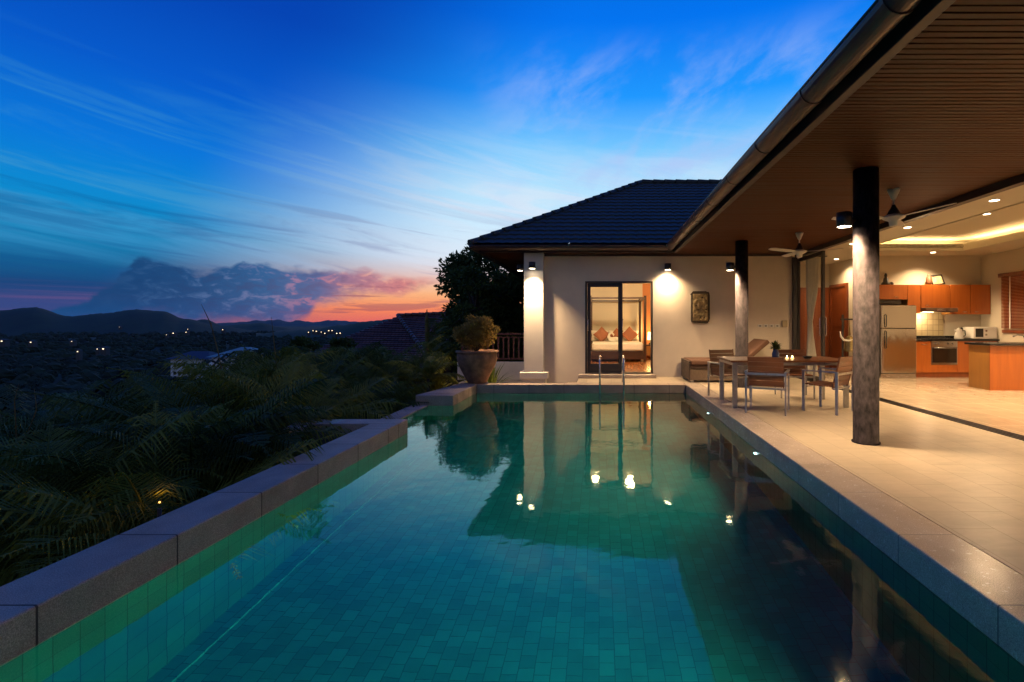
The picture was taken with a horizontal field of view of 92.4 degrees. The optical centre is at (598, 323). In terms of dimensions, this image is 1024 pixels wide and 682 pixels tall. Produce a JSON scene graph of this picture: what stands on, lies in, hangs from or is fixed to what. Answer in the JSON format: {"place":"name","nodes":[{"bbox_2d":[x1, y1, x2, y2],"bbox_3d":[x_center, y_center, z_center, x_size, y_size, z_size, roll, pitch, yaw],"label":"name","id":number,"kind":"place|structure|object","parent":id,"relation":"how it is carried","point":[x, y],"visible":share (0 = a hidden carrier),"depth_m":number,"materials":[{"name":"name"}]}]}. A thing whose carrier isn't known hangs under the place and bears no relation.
{"place":"outdoors","nodes":[
{"label":"outdoors","id":0,"kind":"place"},
{"bbox_2d":[0,307,252,336],"bbox_3d":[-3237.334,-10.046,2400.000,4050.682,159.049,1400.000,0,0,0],"label":"hill","id":1,"kind":"structure","parent":0,"point":[17,321],"depth_m":2023.54,"materials":[{"name":"green plant"}]},
{"bbox_2d":[198,319,292,330],"bbox_3d":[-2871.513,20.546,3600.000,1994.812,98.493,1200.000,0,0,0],"label":"hill","id":2,"kind":"structure","parent":0,"point":[259,326],"depth_m":3337.11,"materials":[{"name":"green plant"}]},
{"bbox_2d":[216,319,357,325],"bbox_3d":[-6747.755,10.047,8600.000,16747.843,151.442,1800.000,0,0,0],"label":"mountains","id":3,"kind":"structure","parent":0,"point":[277,322],"depth_m":8154.65,"materials":[{"name":"blue"}]},
{"bbox_2d":[256,319,387,338],"bbox_3d":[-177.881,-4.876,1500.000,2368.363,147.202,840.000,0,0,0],"label":"ridge","id":4,"kind":"structure","parent":0,"point":[347,329],"depth_m":1356.35,"materials":[{"name":"green plant"}]},
{"bbox_2d":[0,0,874,322],"label":"sky","id":5,"kind":"structure","parent":0,"point":[241,160],"materials":[{"name":"blue"}]},
{"bbox_2d":[452,380,521,385],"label":"terrace","id":6,"kind":"structure","parent":0,"point":[512,381],"depth_m":14.07,"materials":[{"name":"stone"}]},
{"bbox_2d":[457,362,523,379],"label":"terrace wall","id":7,"kind":"structure","parent":6,"relation":"on","point":[514,369],"depth_m":14.50,"materials":[{"name":"paint"}]},
{"bbox_2d":[461,333,523,359],"bbox_3d":[-2.910,0.700,14.605,2.580,0.800,0.110,0,0,0],"label":"balustrade","id":8,"kind":"object","parent":7,"relation":"on","point":[508,358],"visible":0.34,"depth_m":14.59,"materials":[{"name":"paint"}]},
{"bbox_2d":[487,363,516,382],"bbox_3d":[-2.712,1.310,12.322,1.435,0.780,1.253,0,0,0],"label":"spiky plant","id":9,"kind":"object","parent":6,"relation":"on","point":[492,379],"visible":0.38,"depth_m":12.31,"materials":[{"name":"green plant"}]},
{"bbox_2d":[0,326,1005,651],"bbox_3d":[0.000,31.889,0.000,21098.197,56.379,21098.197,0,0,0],"label":"terrain","id":10,"kind":"structure","parent":0,"point":[58,378],"depth_m":1835.98,"materials":[{"name":"green plant"}]},
{"bbox_2d":[0,339,9,346],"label":"distant house","id":11,"kind":"structure","parent":10,"relation":"on","point":[4,342],"depth_m":700.80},
{"bbox_2d":[76,349,82,359],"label":"distant house","id":12,"kind":"structure","parent":10,"relation":"on","point":[79,354],"depth_m":420.00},
{"bbox_2d":[0,361,167,580],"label":"garden palm","id":13,"kind":"object","parent":10,"relation":"on","point":[11,433],"visible":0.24,"depth_m":6.46,"materials":[{"name":"green plant"}]},
{"bbox_2d":[0,391,200,472],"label":"garden palm","id":14,"kind":"object","parent":10,"relation":"on","point":[57,421],"visible":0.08,"depth_m":7.78,"materials":[{"name":"green plant"}]},
{"bbox_2d":[100,346,110,355],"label":"distant house","id":15,"kind":"structure","parent":10,"relation":"on","point":[105,350],"depth_m":520.00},
{"bbox_2d":[0,405,222,583],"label":"garden palm","id":16,"kind":"object","parent":10,"relation":"on","point":[187,417],"visible":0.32,"depth_m":4.43,"materials":[{"name":"green plant"}]},
{"bbox_2d":[29,381,205,419],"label":"garden palm","id":17,"kind":"object","parent":10,"relation":"on","point":[139,391],"visible":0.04,"depth_m":8.95,"materials":[{"name":"green plant"}]},
{"bbox_2d":[0,399,277,584],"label":"garden palm","id":18,"kind":"object","parent":10,"relation":"on","point":[30,460],"visible":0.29,"depth_m":4.51,"materials":[{"name":"green plant"}]},
{"bbox_2d":[0,400,333,586],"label":"garden palm","id":19,"kind":"object","parent":10,"relation":"on","point":[59,510],"visible":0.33,"depth_m":3.70,"materials":[{"name":"green plant"}]},
{"bbox_2d":[57,381,278,471],"bbox_3d":[-7.158,2.785,8.232,3.067,3.577,3.538,0,0,0],"label":"garden palm","id":20,"kind":"object","parent":10,"relation":"on","point":[129,403],"visible":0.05,"depth_m":7.82,"materials":[{"name":"green plant"}]},
{"bbox_2d":[0,330,338,433],"bbox_3d":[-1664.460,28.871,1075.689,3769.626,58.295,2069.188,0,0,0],"label":"valley woodland","id":21,"kind":"object","parent":10,"relation":"on","point":[45,364],"visible":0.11,"depth_m":500.21,"materials":[{"name":"green plant"}]},
{"bbox_2d":[16,373,343,514],"bbox_3d":[-4.516,2.304,5.638,2.685,3.372,2.857,0,0,15],"label":"garden palm","id":22,"kind":"object","parent":10,"relation":"on","point":[240,440],"visible":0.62,"depth_m":5.33,"materials":[{"name":"green plant"}]},
{"bbox_2d":[167,351,217,378],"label":"apartment house","id":23,"kind":"structure","parent":10,"relation":"on","point":[199,355],"depth_m":150.00,"materials":[{"name":"white"}]},
{"bbox_2d":[154,452,250,512],"bbox_3d":[-3.932,2.586,4.860,1.485,2.525,1.573,0,0,0],"label":"fountain plant","id":24,"kind":"object","parent":10,"relation":"on","point":[211,479],"visible":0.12,"depth_m":4.87,"materials":[{"name":"green plant"}]},
{"bbox_2d":[185,394,252,439],"bbox_3d":[-5.585,2.624,7.240,1.862,3.221,1.844,0,0,0],"label":"fountain plant","id":25,"kind":"object","parent":10,"relation":"on","point":[230,407],"visible":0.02,"depth_m":7.28,"materials":[{"name":"green plant"}]},
{"bbox_2d":[106,344,339,415],"bbox_3d":[-6.435,2.392,8.734,3.050,4.062,3.208,0,0,0],"label":"garden palm","id":26,"kind":"object","parent":10,"relation":"on","point":[195,371],"visible":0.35,"depth_m":8.37,"materials":[{"name":"green plant"}]},
{"bbox_2d":[106,354,351,497],"bbox_3d":[-4.655,2.247,6.399,2.928,3.501,2.991,0,0,-32],"label":"garden palm","id":27,"kind":"object","parent":10,"relation":"on","point":[326,409],"visible":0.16,"depth_m":6.40,"materials":[{"name":"green plant"}]},
{"bbox_2d":[208,347,271,368],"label":"teal roofed house","id":28,"kind":"structure","parent":10,"relation":"on","point":[229,351],"depth_m":79.41,"materials":[{"name":"metal"}]},
{"bbox_2d":[204,371,297,411],"bbox_3d":[-5.644,2.498,8.067,2.062,3.513,2.136,0,0,-33],"label":"fountain plant","id":29,"kind":"object","parent":10,"relation":"on","point":[259,382],"visible":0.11,"depth_m":7.91,"materials":[{"name":"green plant"}]},
{"bbox_2d":[194,344,371,408],"bbox_3d":[-6.251,2.376,9.561,3.239,4.014,3.361,0,0,0],"label":"garden palm","id":30,"kind":"object","parent":10,"relation":"on","point":[332,377],"visible":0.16,"depth_m":9.52,"materials":[{"name":"green plant"}]},
{"bbox_2d":[260,335,322,369],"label":"broadleaf tree","id":31,"kind":"object","parent":10,"relation":"on","point":[306,342],"visible":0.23,"depth_m":17.70,"materials":[{"name":"green plant"}]},
{"bbox_2d":[247,419,343,471],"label":"catch basin kerb","id":32,"kind":"structure","parent":10,"relation":"on","point":[324,422],"depth_m":6.73,"materials":[{"name":"stone"}]},
{"bbox_2d":[275,439,333,456],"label":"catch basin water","id":33,"kind":"structure","parent":32,"relation":"in","point":[327,441],"depth_m":6.50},
{"bbox_2d":[204,357,407,435],"bbox_3d":[-4.829,2.340,7.992,2.938,3.483,3.084,0,0,-33],"label":"garden palm","id":34,"kind":"object","parent":10,"relation":"on","point":[352,397],"visible":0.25,"depth_m":8.14,"materials":[{"name":"green plant"}]},
{"bbox_2d":[232,339,391,398],"bbox_3d":[-6.917,2.472,12.226,3.302,4.176,3.257,0,0,0],"label":"garden palm","id":35,"kind":"object","parent":10,"relation":"on","point":[373,348],"visible":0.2,"depth_m":11.86,"materials":[{"name":"green plant"}]},
{"bbox_2d":[270,380,428,418],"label":"garden palm","id":36,"kind":"object","parent":10,"relation":"on","point":[404,402],"visible":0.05,"depth_m":9.36,"materials":[{"name":"green plant"}]},
{"bbox_2d":[311,336,392,369],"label":"broadleaf tree","id":37,"kind":"object","parent":10,"relation":"on","point":[345,342],"visible":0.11,"depth_m":15.86,"materials":[{"name":"green plant"}]},
{"bbox_2d":[306,354,441,418],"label":"garden palm","id":38,"kind":"object","parent":10,"relation":"on","point":[406,393],"visible":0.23,"depth_m":10.34,"materials":[{"name":"green plant"}]},
{"bbox_2d":[311,311,459,409],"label":"neighbour house","id":39,"kind":"structure","parent":10,"relation":"on","point":[399,332],"depth_m":31.71,"materials":[{"name":"tile"}]},
{"bbox_2d":[318,330,456,396],"bbox_3d":[-5.515,2.189,12.570,3.548,4.013,3.273,0,0,41],"label":"garden palm","id":40,"kind":"object","parent":10,"relation":"on","point":[400,356],"visible":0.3,"depth_m":12.12,"materials":[{"name":"green plant"}]},
{"bbox_2d":[364,361,444,399],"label":"garden palm","id":41,"kind":"object","parent":10,"relation":"on","point":[400,378],"visible":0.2,"depth_m":11.27,"materials":[{"name":"green plant"}]},
{"bbox_2d":[382,347,466,405],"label":"garden palm","id":42,"kind":"object","parent":10,"relation":"on","point":[436,371],"visible":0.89,"depth_m":11.04,"materials":[{"name":"green plant"}]},
{"bbox_2d":[422,310,451,380],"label":"young palm","id":43,"kind":"object","parent":10,"relation":"on","point":[427,329],"visible":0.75,"depth_m":14.74,"materials":[{"name":"green plant"}]},
{"bbox_2d":[422,365,452,392],"bbox_3d":[-3.904,2.419,11.844,1.369,2.895,1.432,0,0,-42],"label":"fountain plant","id":44,"kind":"object","parent":10,"relation":"on","point":[440,384],"visible":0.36,"depth_m":11.80,"materials":[{"name":"green plant"}]},
{"bbox_2d":[431,341,460,386],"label":"broadleaf tree","id":45,"kind":"object","parent":10,"relation":"on","point":[454,360],"visible":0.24,"depth_m":15.40,"materials":[{"name":"green plant"}]},
{"bbox_2d":[423,303,523,382],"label":"broadleaf tree","id":46,"kind":"object","parent":10,"relation":"on","point":[502,330],"visible":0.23,"depth_m":17.74,"materials":[{"name":"green plant"}]},
{"bbox_2d":[437,264,517,348],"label":"broadleaf tree","id":47,"kind":"object","parent":10,"relation":"on","point":[488,305],"visible":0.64,"depth_m":17.27,"materials":[{"name":"green plant"}]},
{"bbox_2d":[433,243,523,320],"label":"broadleaf tree","id":48,"kind":"object","parent":10,"relation":"on","point":[453,267],"visible":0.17,"depth_m":19.67,"materials":[{"name":"green plant"}]},
{"bbox_2d":[450,275,523,361],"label":"broadleaf tree","id":49,"kind":"object","parent":10,"relation":"on","point":[513,321],"visible":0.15,"depth_m":18.36,"materials":[{"name":"green plant"}]},
{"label":"pool retaining wall","id":50,"kind":"structure","parent":10,"relation":"on","visible":0},
{"bbox_2d":[0,424,397,665],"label":"pool coping","id":51,"kind":"object","parent":50,"relation":"on","point":[37,607],"visible":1,"depth_m":3.10,"materials":[{"name":"stone"}]},
{"bbox_2d":[332,419,407,437],"bbox_3d":[-3.255,1.503,6.896,0.930,0.206,0.327,0,0,0],"label":"pool coping corner","id":52,"kind":"object","parent":50,"relation":"on","point":[352,425],"visible":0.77,"depth_m":6.81,"materials":[{"name":"stone"}]},
{"bbox_2d":[381,405,427,418],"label":"weir kerb","id":53,"kind":"structure","parent":50,"relation":"on","point":[404,412],"depth_m":8.64,"materials":[{"name":"stone"}]},
{"bbox_2d":[416,383,476,405],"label":"pool coping block","id":54,"kind":"structure","parent":50,"relation":"on","point":[453,395],"depth_m":9.61,"materials":[{"name":"stone"}]},
{"bbox_2d":[450,314,500,383],"bbox_3d":[-2.860,0.571,11.349,1.153,1.664,0.999,0,0,0],"label":"potted bush","id":55,"kind":"object","parent":54,"relation":"on","point":[477,365],"visible":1,"depth_m":11.08,"materials":[{"name":"green plant"}]},
{"bbox_2d":[0,393,1023,681],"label":"pool water","id":56,"kind":"structure","parent":0,"point":[580,537],"depth_m":2.99,"materials":[{"name":"teal liquid"}]},
{"bbox_2d":[467,0,1023,445],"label":"villa","id":57,"kind":"object","parent":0,"point":[919,104],"visible":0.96,"depth_m":8.92,"materials":[{"name":"paint"}]},
{"bbox_2d":[587,283,621,371],"bbox_3d":[0.147,0.120,12.632,0.905,2.326,0.096,0,0,0],"label":"sliding door","id":58,"kind":"structure","parent":57,"relation":"in","point":[590,367],"depth_m":12.64,"materials":[{"name":"brown metal"}]},
{"bbox_2d":[591,296,645,361],"bbox_3d":[0.630,0.190,17.450,1.950,2.240,2.190,0,0,0],"label":"four poster bed","id":59,"kind":"object","parent":57,"relation":"on","point":[609,350],"visible":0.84,"depth_m":16.38,"materials":[{"name":"brown wood"}]},
{"bbox_2d":[593,326,608,340],"bbox_3d":[0.100,0.430,18.000,0.651,0.625,0.218,0,0,0],"label":"pillow","id":60,"kind":"object","parent":59,"relation":"on","point":[601,333],"visible":0.95,"depth_m":17.94,"materials":[{"name":"brown fabric"}]},
{"bbox_2d":[607,332,617,341],"bbox_3d":[0.566,0.531,17.500,0.541,0.436,0.288,0,0,0],"label":"towel swan","id":61,"kind":"object","parent":59,"relation":"on","point":[612,339],"visible":0.66,"depth_m":17.43,"materials":[{"name":"white fabric"}]},
{"bbox_2d":[623,326,637,340],"bbox_3d":[1.140,0.430,18.000,0.651,0.625,0.218,0,0,0],"label":"pillow","id":62,"kind":"object","parent":59,"relation":"on","point":[629,334],"visible":0.94,"depth_m":17.94,"materials":[{"name":"brown fabric"}]},
{"bbox_2d":[618,283,622,363],"bbox_3d":[0.570,0.120,12.692,0.141,2.326,0.096,0,0,0],"label":"sliding door","id":63,"kind":"structure","parent":57,"relation":"in","point":[622,283],"depth_m":12.70,"materials":[{"name":"brown metal"}]},
{"bbox_2d":[690,291,709,322],"bbox_3d":[2.624,-0.410,12.547,0.501,0.839,0.106,0,0,0],"label":"stone plaque","id":64,"kind":"object","parent":57,"relation":"attached to","point":[700,306],"visible":1,"depth_m":12.52,"materials":[{"name":"stone"}]},
{"bbox_2d":[726,262,735,270],"bbox_3d":[2.913,-1.240,10.620,0.237,0.170,0.170,0,0,0],"label":"wall lamp","id":65,"kind":"object","parent":57,"relation":"attached to","point":[730,266],"visible":1,"depth_m":10.55,"materials":[{"name":"metal"}]},
{"bbox_2d":[758,320,787,326],"bbox_3d":[4.518,0.020,12.579,0.765,0.180,0.039,0,0,0],"label":"switch panel","id":66,"kind":"object","parent":57,"relation":"attached to","point":[784,323],"visible":1,"depth_m":12.58,"materials":[{"name":"white plastic"}]},
{"bbox_2d":[768,232,842,257],"bbox_3d":[3.982,-1.550,9.822,1.427,0.500,1.178,0,0,0],"label":"ceiling fan","id":67,"kind":"object","parent":57,"relation":"hanging from","point":[799,251],"visible":1,"depth_m":9.56,"materials":[{"name":"brown plastic"}]},
{"bbox_2d":[797,250,826,380],"bbox_3d":[5.170,-0.141,11.840,0.168,3.058,1.440,0,0,0],"label":"glazed door","id":68,"kind":"structure","parent":57,"relation":"in","point":[823,321],"depth_m":11.17,"materials":[{"name":"brown wood"}]},
{"bbox_2d":[800,287,828,367],"bbox_3d":[6.600,0.145,14.957,1.000,2.490,0.084,0,0,0],"label":"timber door","id":69,"kind":"structure","parent":57,"relation":"in","point":[803,302],"depth_m":14.91,"materials":[{"name":"brown wood"}]},
{"bbox_2d":[803,256,826,375],"bbox_3d":[5.500,-0.182,12.300,0.600,3.065,0.100,0,0,0],"label":"curtain","id":70,"kind":"object","parent":57,"relation":"hanging from","point":[812,271],"visible":0.88,"depth_m":12.29,"materials":[{"name":"white fabric"}]},
{"bbox_2d":[836,211,856,227],"bbox_3d":[2.909,-1.210,5.660,0.248,0.170,0.170,0,0,0],"label":"wall lamp","id":71,"kind":"object","parent":57,"relation":"attached to","point":[845,219],"visible":1,"depth_m":5.59,"materials":[{"name":"metal"}]},
{"bbox_2d":[831,188,955,226],"bbox_3d":[3.825,-1.550,6.450,1.285,0.500,1.372,0,0,0],"label":"ceiling fan","id":72,"kind":"object","parent":57,"relation":"hanging from","point":[894,216],"visible":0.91,"depth_m":6.45,"materials":[{"name":"brown plastic"}]},
{"bbox_2d":[915,312,942,335],"bbox_3d":[8.700,0.040,13.039,1.160,0.680,0.017,0,0,0],"label":"splashback","id":73,"kind":"object","parent":57,"relation":"attached to","point":[929,323],"visible":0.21,"depth_m":13.03,"materials":[{"name":"tile"}]},
{"bbox_2d":[879,285,990,314],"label":"wall cabinets","id":74,"kind":"object","parent":57,"relation":"attached to","point":[970,299],"depth_m":12.70,"materials":[{"name":"brown wood"}]},
{"bbox_2d":[881,273,890,284],"bbox_3d":[7.620,-1.172,12.850,0.240,0.320,0.240,0,0,0],"label":"statuette","id":75,"kind":"object","parent":74,"relation":"on","point":[885,281],"visible":0.96,"depth_m":12.80,"materials":[{"name":"black plastic"}]},
{"bbox_2d":[879,300,900,304],"bbox_3d":[7.605,-0.555,12.920,0.790,0.110,0.240,0,0,0],"label":"shelf board","id":76,"kind":"object","parent":74,"relation":"attached to","point":[888,302],"visible":0.64,"depth_m":12.80,"materials":[{"name":"brown wood"}]},
{"bbox_2d":[879,285,906,298],"bbox_3d":[7.650,-0.815,12.692,0.892,0.382,0.056,0,0,0],"label":"cabinet door","id":77,"kind":"structure","parent":74,"relation":"in","point":[885,291],"depth_m":12.70,"materials":[{"name":"brown wood"}]},
{"bbox_2d":[907,285,920,312],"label":"cabinet door","id":78,"kind":"structure","parent":74,"relation":"in","point":[913,291],"depth_m":12.70,"materials":[{"name":"brown wood"}]},
{"bbox_2d":[926,275,932,284],"bbox_3d":[8.780,-1.147,12.860,0.160,0.270,0.158,0,0,0],"label":"clay jar","id":79,"kind":"object","parent":74,"relation":"on","point":[929,280],"visible":0.93,"depth_m":12.81,"materials":[{"name":"orange ceramic"}]},
{"bbox_2d":[921,285,949,307],"bbox_3d":[8.838,-0.705,12.692,0.757,0.602,0.056,0,0,0],"label":"cabinet door","id":80,"kind":"structure","parent":74,"relation":"in","point":[932,296],"depth_m":12.70,"materials":[{"name":"brown wood"}]},
{"bbox_2d":[932,274,944,284],"bbox_3d":[8.980,-1.145,12.844,0.373,0.316,0.108,0,0,-2],"label":"picture frame","id":81,"kind":"object","parent":74,"relation":"on","point":[938,279],"visible":1,"depth_m":12.84,"materials":[{"name":"white plastic"}]},
{"bbox_2d":[921,308,957,311],"bbox_3d":[8.880,-0.340,12.777,0.840,0.111,0.525,0,0,0],"label":"cooker hood","id":82,"kind":"object","parent":74,"relation":"attached to","point":[939,309],"visible":0.84,"depth_m":12.52,"materials":[{"name":"metal"}]},
{"bbox_2d":[950,285,969,313],"bbox_3d":[9.492,-0.620,12.692,0.527,0.772,0.056,0,0,0],"label":"cabinet door","id":83,"kind":"structure","parent":74,"relation":"in","point":[959,294],"depth_m":12.70,"materials":[{"name":"brown wood"}]},
{"bbox_2d":[970,285,990,313],"bbox_3d":[10.027,-0.620,12.692,0.517,0.772,0.056,0,0,0],"label":"cabinet door","id":84,"kind":"structure","parent":74,"relation":"in","point":[980,295],"depth_m":12.70,"materials":[{"name":"brown wood"}]},
{"bbox_2d":[998,271,1023,328],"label":"wooden blind","id":85,"kind":"object","parent":57,"relation":"attached to","point":[1018,319],"visible":1,"depth_m":11.96,"materials":[{"name":"brown wood"}]},
{"bbox_2d":[577,377,1023,575],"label":"deck","id":86,"kind":"structure","parent":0,"point":[964,482],"depth_m":5.05,"materials":[{"name":"tile"}]},
{"bbox_2d":[477,383,685,392],"bbox_3d":[-0.406,1.505,11.185,4.767,0.202,0.310,0,0,0],"label":"pool coping","id":87,"kind":"object","parent":86,"relation":"on","point":[578,388],"visible":0.91,"depth_m":11.03,"materials":[{"name":"stone"}]},
{"bbox_2d":[599,355,624,393],"bbox_3d":[0.290,1.745,11.185,0.582,2.011,0.631,0,0,0],"label":"pool ladder","id":88,"kind":"object","parent":86,"relation":"attached to","point":[623,369],"visible":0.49,"depth_m":10.89,"materials":[{"name":"metal"}]},
{"bbox_2d":[681,339,771,381],"bbox_3d":[3.160,0.898,11.950,2.080,1.004,1.100,0,0,0],"label":"daybed","id":89,"kind":"object","parent":86,"relation":"on","point":[694,368],"visible":0.51,"depth_m":11.45,"materials":[{"name":"wicker"}]},
{"bbox_2d":[752,338,773,355],"bbox_3d":[4.270,0.630,12.594,0.580,0.500,0.011,0,0,0],"label":"lounge chair","id":90,"kind":"object","parent":89,"relation":"on","point":[767,350],"visible":0.45,"depth_m":12.59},
{"bbox_2d":[707,349,749,399],"bbox_3d":[2.466,0.955,9.193,0.620,0.890,0.594,0,0,-16],"label":"dining chair","id":91,"kind":"object","parent":86,"relation":"on","point":[726,368],"visible":0.63,"depth_m":9.33,"materials":[{"name":"wood"}]},
{"bbox_2d":[744,356,789,415],"bbox_3d":[2.664,0.955,7.648,0.620,0.890,0.594,0,0,26],"label":"dining chair","id":92,"kind":"object","parent":86,"relation":"on","point":[759,373],"visible":1,"depth_m":7.44,"materials":[{"name":"wood"}]},
{"bbox_2d":[717,356,848,407],"bbox_3d":[3.170,1.008,8.430,2.000,0.785,0.959,0,0,0],"label":"dining table","id":93,"kind":"object","parent":86,"relation":"on","point":[736,361],"visible":0.8,"depth_m":7.99,"materials":[{"name":"brown wood"}]},
{"bbox_2d":[769,340,782,356],"bbox_3d":[3.056,0.451,8.358,0.356,0.326,0.329,0,0,0],"label":"vase","id":94,"kind":"object","parent":93,"relation":"on","point":[776,348],"visible":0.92,"depth_m":8.30,"materials":[{"name":"blue ceramic"}]},
{"bbox_2d":[774,349,814,398],"bbox_3d":[3.722,0.955,9.233,0.620,0.890,0.594,0,0,8],"label":"dining chair","id":95,"kind":"object","parent":86,"relation":"on","point":[796,370],"visible":0.38,"depth_m":9.41,"materials":[{"name":"wood"}]},
{"bbox_2d":[802,356,852,415],"bbox_3d":[3.668,0.955,7.710,0.620,0.890,0.594,0,0,-40],"label":"dining chair","id":96,"kind":"object","parent":86,"relation":"on","point":[843,372],"visible":0.94,"depth_m":7.61,"materials":[{"name":"wood"}]},
{"bbox_2d":[684,383,1023,665],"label":"pool coping","id":97,"kind":"object","parent":86,"relation":"on","point":[981,591],"visible":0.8,"depth_m":3.26,"materials":[{"name":"stone"}]},
{"bbox_2d":[817,368,1023,434],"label":"interior floor","id":98,"kind":"structure","parent":0,"point":[958,397],"depth_m":8.98,"materials":[{"name":"beige tile"}]},
{"bbox_2d":[840,315,852,356],"bbox_3d":[6.605,0.590,12.700,0.669,1.620,0.500,0,0,0],"label":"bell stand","id":99,"kind":"object","parent":98,"relation":"on","point":[847,343],"visible":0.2,"depth_m":12.67,"materials":[{"name":"brown wood"}]},
{"bbox_2d":[879,305,915,377],"bbox_3d":[7.670,0.470,12.674,0.900,1.860,0.733,0,0,0],"label":"fridge","id":100,"kind":"object","parent":98,"relation":"on","point":[897,341],"visible":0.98,"depth_m":12.36,"materials":[{"name":"metal"}]},
{"bbox_2d":[915,336,999,376],"bbox_3d":[9.213,0.870,12.732,2.165,1.060,0.625,0,0,0],"label":"base unit","id":101,"kind":"object","parent":98,"relation":"on","point":[925,367],"visible":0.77,"depth_m":12.46,"materials":[{"name":"brown wood"}]},
{"bbox_2d":[917,337,953,338],"bbox_3d":[8.850,0.395,12.725,0.700,0.039,0.450,0,0,0],"label":"hob","id":102,"kind":"object","parent":101,"relation":"on","point":[935,338],"visible":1,"depth_m":12.59,"materials":[{"name":"black glass"}]},
{"bbox_2d":[931,341,957,363],"bbox_3d":[8.895,0.765,12.709,0.670,0.599,0.642,0,0,0],"label":"oven","id":103,"kind":"object","parent":101,"relation":"in","point":[943,352],"visible":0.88,"depth_m":12.43,"materials":[{"name":"metal"}]},
{"bbox_2d":[954,328,965,338],"bbox_3d":[9.471,0.268,12.707,0.251,0.295,0.224,0,0,-38],"label":"kettle","id":104,"kind":"object","parent":101,"relation":"on","point":[958,334],"visible":0.98,"depth_m":12.64,"materials":[{"name":"white plastic"}]},
{"bbox_2d":[962,327,996,338],"bbox_3d":[9.960,0.253,12.660,0.600,0.305,0.440,0,0,0],"label":"microwave","id":105,"kind":"object","parent":101,"relation":"on","point":[981,332],"visible":0.96,"depth_m":12.46,"materials":[{"name":"white plastic"}]},
{"bbox_2d":[964,342,1023,390],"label":"peninsula counter","id":106,"kind":"object","parent":98,"relation":"on","point":[996,366],"visible":1,"depth_m":10.04,"materials":[{"name":"brown wood"}]},
{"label":"undergrowth","id":107,"kind":"object","parent":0,"visible":0},
{"bbox_2d":[14,384,18,443],"bbox_3d":[-6.264,2.276,5.200,0.052,3.249,0.010,0,0,0],"label":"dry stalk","id":108,"kind":"object","parent":107,"relation":"on","point":[15,414],"visible":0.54,"depth_m":5.20,"materials":[{"name":"brown plant"}]},
{"bbox_2d":[201,304,223,408],"bbox_3d":[-6.393,1.794,8.000,0.376,4.212,0.016,0,0,0],"label":"dry stalk","id":109,"kind":"object","parent":107,"relation":"on","point":[216,347],"visible":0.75,"depth_m":8.00,"materials":[{"name":"brown plant"}]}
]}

